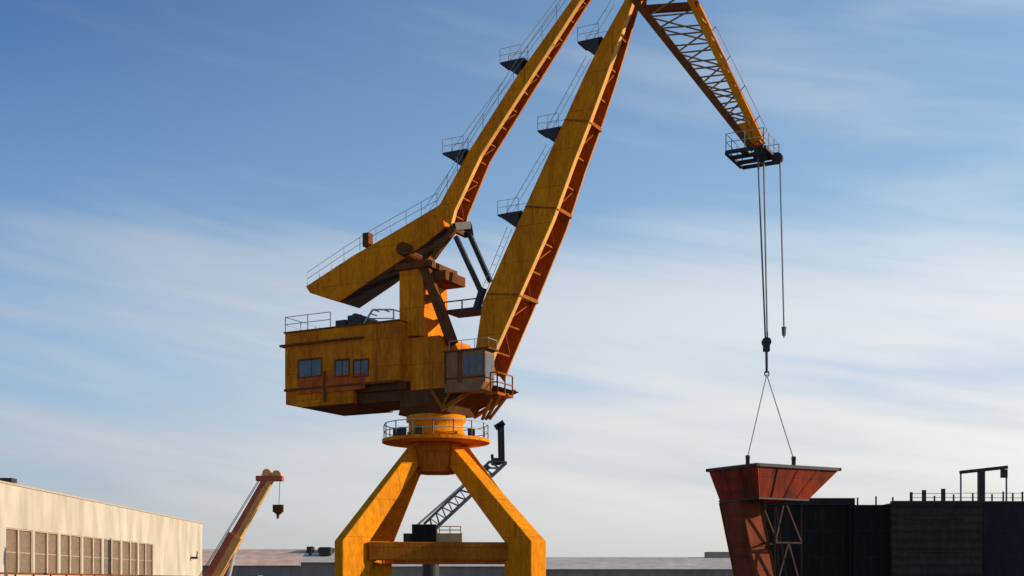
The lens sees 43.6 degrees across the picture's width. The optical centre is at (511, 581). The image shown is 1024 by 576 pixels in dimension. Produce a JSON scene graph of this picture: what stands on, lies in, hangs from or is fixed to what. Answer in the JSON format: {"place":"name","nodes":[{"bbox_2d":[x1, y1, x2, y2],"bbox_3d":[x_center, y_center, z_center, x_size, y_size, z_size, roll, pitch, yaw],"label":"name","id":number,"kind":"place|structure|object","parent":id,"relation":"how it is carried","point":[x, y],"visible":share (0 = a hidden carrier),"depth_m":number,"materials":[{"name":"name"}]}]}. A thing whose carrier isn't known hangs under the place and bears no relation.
{"place":"outdoors","nodes":[
{"label":"outdoors","id":0,"kind":"place"},
{"bbox_2d":[0,572,171,575],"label":"pipe fence","id":1,"kind":"object","parent":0,"point":[33,574],"visible":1,"depth_m":110.02,"materials":[{"name":"yellow metal"}]},
{"bbox_2d":[0,478,202,575],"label":"industrial shed","id":2,"kind":"structure","parent":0,"point":[44,531],"depth_m":125.75,"materials":[{"name":"beige metal"}]},
{"bbox_2d":[6,527,31,574],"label":"window","id":3,"kind":"structure","parent":2,"relation":"in","point":[18,541],"depth_m":107.18,"materials":[{"name":"brown glass"}]},
{"bbox_2d":[35,531,57,575],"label":"window","id":4,"kind":"structure","parent":2,"relation":"in","point":[46,543],"depth_m":114.15,"materials":[{"name":"brown glass"}]},
{"bbox_2d":[61,534,80,575],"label":"window","id":5,"kind":"structure","parent":2,"relation":"in","point":[70,544],"depth_m":120.70,"materials":[{"name":"brown glass"}]},
{"bbox_2d":[83,536,101,573],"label":"window","id":6,"kind":"structure","parent":2,"relation":"in","point":[92,546],"depth_m":127.56,"materials":[{"name":"brown glass"}]},
{"bbox_2d":[104,539,119,573],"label":"window","id":7,"kind":"structure","parent":2,"relation":"in","point":[111,547],"depth_m":133.94,"materials":[{"name":"brown glass"}]},
{"bbox_2d":[122,541,136,574],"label":"window","id":8,"kind":"structure","parent":2,"relation":"in","point":[129,549],"depth_m":140.99,"materials":[{"name":"brown glass"}]},
{"bbox_2d":[139,543,152,574],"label":"window","id":9,"kind":"structure","parent":2,"relation":"in","point":[145,549],"depth_m":147.40,"materials":[{"name":"brown glass"}]},
{"bbox_2d":[202,547,334,575],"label":"warehouse","id":10,"kind":"structure","parent":0,"point":[272,562],"depth_m":303.12,"materials":[{"name":"metal"}]},
{"bbox_2d":[298,547,334,575],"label":"warehouse","id":11,"kind":"structure","parent":0,"point":[322,563],"depth_m":240.00,"materials":[{"name":"metal"}]},
{"bbox_2d":[392,564,504,575],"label":"warehouse","id":12,"kind":"structure","parent":0,"point":[454,569],"depth_m":262.00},
{"bbox_2d":[0,0,1023,556],"label":"sky","id":13,"kind":"structure","parent":0,"point":[174,174],"materials":[{"name":"blue"}]},
{"bbox_2d":[546,552,733,575],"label":"warehouse","id":14,"kind":"structure","parent":0,"point":[713,564],"depth_m":323.16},
{"bbox_3d":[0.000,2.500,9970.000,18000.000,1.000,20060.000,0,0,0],"label":"ground","id":15,"kind":"structure","parent":0,"visible":0},
{"bbox_2d":[199,469,283,575],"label":"mobile crane","id":16,"kind":"object","parent":15,"relation":"on","point":[223,559],"visible":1,"depth_m":104.58,"materials":[{"name":"metal"}]},
{"bbox_2d":[403,420,506,575],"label":"lattice crane","id":17,"kind":"object","parent":15,"relation":"on","point":[424,532],"visible":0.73,"depth_m":134.22,"materials":[{"name":"metal"}]},
{"bbox_2d":[279,0,786,575],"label":"portal crane","id":18,"kind":"object","parent":15,"relation":"on","point":[423,370],"visible":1,"depth_m":77.52,"materials":[{"name":"orange paint"}]},
{"bbox_2d":[748,371,792,455],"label":"wire sling","id":19,"kind":"object","parent":18,"relation":"hanging from","point":[766,375],"visible":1,"depth_m":69.56,"materials":[{"name":"grey metal"}]},
{"bbox_2d":[706,455,841,575],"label":"hopper","id":20,"kind":"object","parent":19,"relation":"hanging from","point":[746,491],"visible":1,"depth_m":69.82,"materials":[{"name":"metal"}]},
{"bbox_2d":[763,489,1023,575],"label":"dock wall","id":21,"kind":"structure","parent":15,"relation":"on","point":[849,537],"depth_m":92.40,"materials":[{"name":"metal"}]},
{"bbox_2d":[959,465,1007,500],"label":"lifting frame","id":22,"kind":"object","parent":21,"relation":"on","point":[981,480],"visible":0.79,"depth_m":94.05,"materials":[{"name":"metal"}]}
]}

